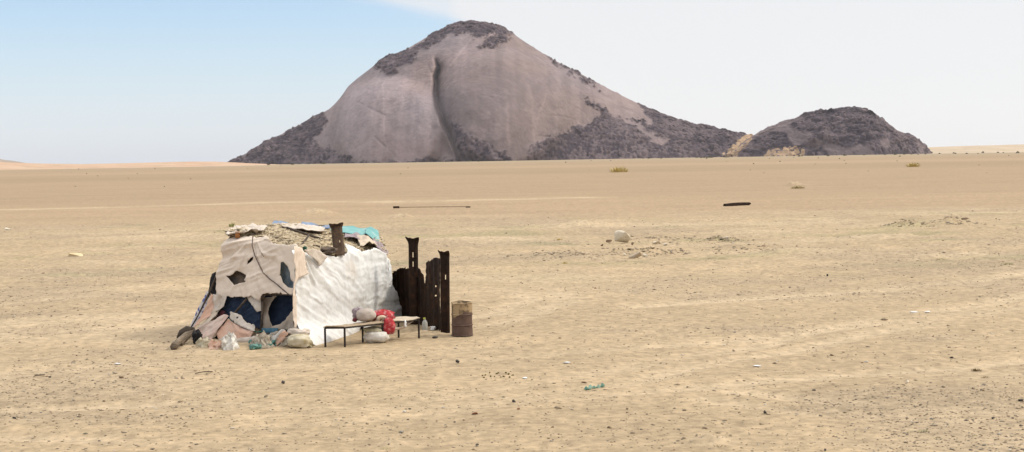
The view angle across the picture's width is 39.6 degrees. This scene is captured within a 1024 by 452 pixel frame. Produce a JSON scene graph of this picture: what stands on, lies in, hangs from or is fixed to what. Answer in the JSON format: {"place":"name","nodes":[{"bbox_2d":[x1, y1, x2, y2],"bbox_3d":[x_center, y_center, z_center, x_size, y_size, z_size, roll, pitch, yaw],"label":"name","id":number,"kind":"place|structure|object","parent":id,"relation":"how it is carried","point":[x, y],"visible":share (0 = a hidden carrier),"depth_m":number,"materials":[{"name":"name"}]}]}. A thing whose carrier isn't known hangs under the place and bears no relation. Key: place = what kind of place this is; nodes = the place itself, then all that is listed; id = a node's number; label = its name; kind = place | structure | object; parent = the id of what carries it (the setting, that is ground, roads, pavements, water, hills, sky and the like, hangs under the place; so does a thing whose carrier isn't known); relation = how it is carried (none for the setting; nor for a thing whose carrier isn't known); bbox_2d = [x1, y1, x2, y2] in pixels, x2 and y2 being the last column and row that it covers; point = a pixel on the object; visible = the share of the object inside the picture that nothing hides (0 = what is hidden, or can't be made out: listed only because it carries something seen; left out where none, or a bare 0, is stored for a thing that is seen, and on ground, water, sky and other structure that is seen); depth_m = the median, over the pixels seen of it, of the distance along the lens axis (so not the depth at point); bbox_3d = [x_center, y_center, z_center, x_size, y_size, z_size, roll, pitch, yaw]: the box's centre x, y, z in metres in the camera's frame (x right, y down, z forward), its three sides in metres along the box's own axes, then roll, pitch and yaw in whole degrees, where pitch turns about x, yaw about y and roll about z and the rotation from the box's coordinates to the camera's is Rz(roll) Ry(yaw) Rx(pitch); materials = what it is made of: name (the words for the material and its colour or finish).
{"place":"outdoors","nodes":[
{"label":"outdoors","id":0,"kind":"place"},
{"bbox_2d":[0,159,22,162],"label":"hill","id":1,"kind":"structure","parent":0,"point":[2,160],"depth_m":3583.78,"materials":[{"name":"beige sand"}]},
{"bbox_2d":[0,162,281,169],"bbox_3d":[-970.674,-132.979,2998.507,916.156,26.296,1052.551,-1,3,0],"label":"sand dune","id":2,"kind":"structure","parent":0,"point":[13,166],"depth_m":2719.86,"materials":[{"name":"beige sand"}]},
{"bbox_2d":[176,326,194,337],"bbox_3d":[-9.050,2.958,39.475,0.531,0.374,0.252,0,3,10],"label":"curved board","id":3,"kind":"object","parent":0,"point":[184,329],"visible":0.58,"depth_m":39.38,"materials":[{"name":"brown wood"}]},
{"bbox_2d":[228,20,752,163],"bbox_3d":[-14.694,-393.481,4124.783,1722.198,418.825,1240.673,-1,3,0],"label":"mountain","id":4,"kind":"structure","parent":0,"point":[464,91],"depth_m":3850.61,"materials":[{"name":"grey stone"}]},
{"bbox_2d":[0,152,1023,451],"bbox_3d":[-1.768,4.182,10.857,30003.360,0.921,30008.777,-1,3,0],"label":"ground","id":5,"kind":"structure","parent":0,"point":[556,204],"depth_m":45.53,"materials":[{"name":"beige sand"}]},
{"bbox_2d":[69,253,82,255],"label":"tan stone","id":6,"kind":"object","parent":5,"relation":"on","point":[75,254],"visible":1,"depth_m":77.13,"materials":[{"name":"beige stone"}]},
{"bbox_2d":[170,329,194,349],"bbox_3d":[-8.761,3.037,38.088,0.196,0.349,1.983,-1,3,4],"label":"weathered log","id":7,"kind":"object","parent":5,"relation":"on","point":[176,343],"visible":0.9,"depth_m":37.52,"materials":[{"name":"brown wood"}]},
{"bbox_2d":[180,333,191,345],"bbox_3d":[-8.731,3.019,38.375,0.103,0.241,1.413,-1,3,4],"label":"forked branch","id":8,"kind":"object","parent":5,"relation":"on","point":[189,336],"visible":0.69,"depth_m":38.10,"materials":[{"name":"brown wood"}]},
{"bbox_2d":[192,329,202,343],"bbox_3d":[-8.415,2.955,38.048,0.280,0.415,0.326,-1,3,0],"label":"black cloth lump","id":9,"kind":"object","parent":5,"relation":"on","point":[197,334],"visible":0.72,"depth_m":37.93,"materials":[{"name":"black fabric"}]},
{"bbox_2d":[195,337,209,347],"bbox_3d":[-8.107,3.062,37.536,0.386,0.305,0.470,-3,3,-33],"label":"tan rag","id":10,"kind":"object","parent":5,"relation":"on","point":[201,343],"visible":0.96,"depth_m":37.41,"materials":[{"name":"fabric"}]},
{"bbox_2d":[208,338,221,348],"bbox_3d":[-7.745,3.083,37.246,0.428,0.294,0.504,-1,3,0],"label":"pink rag","id":11,"kind":"object","parent":5,"relation":"on","point":[212,344],"visible":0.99,"depth_m":37.11,"materials":[{"name":"pink fabric"}]},
{"bbox_2d":[221,331,239,349],"bbox_3d":[-7.336,2.993,37.083,0.540,0.499,0.501,1,4,40],"label":"clear plastic bag","id":12,"kind":"object","parent":5,"relation":"on","point":[229,341],"visible":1,"depth_m":36.96,"materials":[{"name":"plastic"}]},
{"bbox_2d":[248,330,274,348],"bbox_3d":[-6.585,2.967,37.343,0.698,0.514,0.589,1,3,30],"label":"grey rag heap","id":13,"kind":"object","parent":5,"relation":"on","point":[263,339],"visible":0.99,"depth_m":37.19,"materials":[{"name":"beige fabric"}]},
{"bbox_2d":[248,339,280,349],"bbox_3d":[-6.362,3.064,37.900,0.629,0.228,2.293,0,3,25],"label":"green net","id":14,"kind":"object","parent":5,"relation":"on","point":[254,346],"visible":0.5,"depth_m":37.01,"materials":[{"name":"teal plastic"}]},
{"bbox_2d":[269,329,288,346],"bbox_3d":[-6.224,2.963,37.623,0.267,0.495,1.144,-4,4,-45],"label":"striped cloth heap","id":15,"kind":"object","parent":5,"relation":"on","point":[279,337],"visible":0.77,"depth_m":37.46,"materials":[{"name":"beige fabric"}]},
{"bbox_2d":[190,221,401,345],"bbox_3d":[-6.530,1.634,42.307,5.304,3.549,9.395,0,3,17],"label":"patchwork hut","id":16,"kind":"object","parent":5,"relation":"on","point":[274,278],"visible":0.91,"depth_m":39.44,"materials":[{"name":"beige fabric"}]},
{"bbox_2d":[235,231,239,237],"bbox_3d":[-7.701,0.251,39.928,0.149,0.202,0.188,-1,3,0],"label":"rusty can","id":17,"kind":"object","parent":16,"relation":"on","point":[237,234],"visible":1,"depth_m":39.87,"materials":[{"name":"brown metal"}]},
{"bbox_2d":[320,246,337,254],"bbox_3d":[-5.079,0.685,39.468,0.487,0.250,0.444,-1,3,0],"label":"dark rag","id":18,"kind":"object","parent":16,"relation":"on","point":[327,250],"visible":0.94,"depth_m":39.32,"materials":[{"name":"brown fabric"}]},
{"bbox_2d":[329,222,344,255],"bbox_3d":[-4.916,0.376,39.925,0.441,0.956,0.388,-1,3,0],"label":"sleeper piece","id":19,"kind":"object","parent":16,"relation":"on","point":[337,232],"visible":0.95,"depth_m":39.94,"materials":[{"name":"brown wood"}]},
{"bbox_2d":[287,333,312,347],"bbox_3d":[-5.568,3.016,37.301,0.692,0.395,0.580,-1,3,0],"label":"plastic sack","id":20,"kind":"object","parent":5,"relation":"on","point":[299,340],"visible":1,"depth_m":37.10,"materials":[{"name":"beige plastic"}]},
{"bbox_2d":[287,327,310,334],"bbox_3d":[-5.644,2.803,37.613,0.595,0.230,0.604,-1,3,0],"label":"folded sack","id":21,"kind":"object","parent":20,"relation":"on","point":[293,330],"visible":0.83,"depth_m":37.43,"materials":[{"name":"fabric"}]},
{"bbox_2d":[323,316,419,346],"bbox_3d":[-3.717,2.845,38.074,2.851,0.628,0.631,-4,4,-45],"label":"metal bench","id":22,"kind":"object","parent":5,"relation":"on","point":[401,319],"visible":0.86,"depth_m":38.04,"materials":[{"name":"metal"}]},
{"bbox_2d":[352,307,375,321],"bbox_3d":[-3.983,2.383,38.262,0.693,0.370,0.794,-1,3,0],"label":"cloth bundle","id":23,"kind":"object","parent":22,"relation":"on","point":[364,315],"visible":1,"depth_m":37.95,"materials":[{"name":"beige fabric"}]},
{"bbox_2d":[372,309,395,334],"bbox_3d":[-3.482,2.575,38.416,0.703,0.658,0.767,-1,3,0],"label":"red blanket","id":24,"kind":"object","parent":22,"relation":"on","point":[387,317],"visible":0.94,"depth_m":38.17,"materials":[{"name":"red fabric"}]},
{"bbox_2d":[363,331,389,342],"bbox_3d":[-3.636,2.966,38.136,0.704,0.357,0.497,-1,3,0],"label":"white sack","id":25,"kind":"object","parent":5,"relation":"on","point":[376,337],"visible":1,"depth_m":37.94,"materials":[{"name":"white fabric"}]},
{"bbox_2d":[363,326,381,332],"bbox_3d":[-3.728,2.788,38.151,0.541,0.189,0.369,-1,3,0],"label":"khaki sack","id":26,"kind":"object","parent":25,"relation":"on","point":[372,329],"visible":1,"depth_m":38.01,"materials":[{"name":"beige fabric"}]},
{"bbox_2d":[392,267,429,326],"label":"rusty sheet","id":27,"kind":"object","parent":5,"relation":"on","point":[400,280],"visible":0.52,"depth_m":43.27,"materials":[{"name":"metal"}]},
{"bbox_2d":[405,236,418,324],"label":"steel sleeper","id":28,"kind":"object","parent":5,"relation":"on","point":[413,279],"visible":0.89,"depth_m":41.97,"materials":[{"name":"brown metal"}]},
{"bbox_2d":[422,318,427,330],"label":"plastic bottle","id":29,"kind":"object","parent":5,"relation":"on","point":[424,325],"visible":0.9,"depth_m":40.19,"materials":[{"name":"white plastic"}]},
{"bbox_2d":[393,206,469,207],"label":"long pole","id":30,"kind":"object","parent":5,"relation":"on","point":[452,206],"visible":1,"depth_m":147.48,"materials":[{"name":"brown metal"}]},
{"bbox_2d":[425,258,440,330],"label":"rusty sheet","id":31,"kind":"object","parent":5,"relation":"on","point":[432,278],"visible":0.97,"depth_m":40.87,"materials":[{"name":"metal"}]},
{"bbox_2d":[438,250,449,332],"bbox_3d":[-1.882,1.853,39.733,0.374,2.388,0.271,0,3,16],"label":"steel sleeper","id":32,"kind":"object","parent":5,"relation":"on","point":[444,295],"visible":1,"depth_m":39.74,"materials":[{"name":"brown metal"}]},
{"bbox_2d":[451,300,472,335],"bbox_3d":[-1.378,2.547,39.262,0.610,0.938,0.603,-1,3,0],"label":"oil drum","id":33,"kind":"object","parent":5,"relation":"on","point":[462,314],"visible":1,"depth_m":39.02,"materials":[{"name":"paint"}]},
{"bbox_2d":[584,383,604,389],"bbox_3d":[1.733,3.398,30.066,0.565,0.113,0.117,-3,3,-35],"label":"plastic strip","id":34,"kind":"object","parent":5,"relation":"on","point":[591,386],"visible":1,"depth_m":30.03,"materials":[{"name":"green plastic"}]},
{"bbox_2d":[609,166,627,171],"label":"grass clump","id":35,"kind":"object","parent":5,"relation":"on","point":[620,169],"visible":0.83,"depth_m":463.64,"materials":[{"name":"beige plant"}]},
{"bbox_2d":[614,230,630,242],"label":"pale boulder","id":36,"kind":"object","parent":5,"relation":"on","point":[621,236],"visible":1,"depth_m":80.49,"materials":[{"name":"beige stone"}]},
{"bbox_2d":[629,252,641,258],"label":"stone slab","id":37,"kind":"object","parent":5,"relation":"on","point":[635,255],"depth_m":69.72,"materials":[{"name":"beige stone"}]},
{"bbox_2d":[723,202,750,205],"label":"lying sleeper","id":38,"kind":"object","parent":5,"relation":"on","point":[738,204],"visible":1,"depth_m":138.32,"materials":[{"name":"wood"}]},
{"bbox_2d":[791,186,804,188],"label":"grass clump","id":39,"kind":"object","parent":5,"relation":"on","point":[796,187],"visible":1,"depth_m":203.87,"materials":[{"name":"plant"}]},
{"bbox_2d":[906,162,920,166],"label":"grass clump","id":40,"kind":"object","parent":5,"relation":"on","point":[912,165],"visible":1,"depth_m":467.35,"materials":[{"name":"beige plant"}]},
{"bbox_2d":[0,0,1023,163],"label":"sky","id":41,"kind":"structure","parent":0,"point":[82,81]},
{"bbox_2d":[721,106,932,156],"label":"hill","id":42,"kind":"structure","parent":0,"point":[849,130],"depth_m":3789.01,"materials":[{"name":"grey stone"}]},
{"bbox_2d":[928,144,1023,153],"bbox_3d":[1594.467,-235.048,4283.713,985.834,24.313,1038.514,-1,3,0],"label":"sand dune","id":43,"kind":"structure","parent":0,"point":[983,148],"depth_m":3971.25,"materials":[{"name":"beige sand"}]}
]}

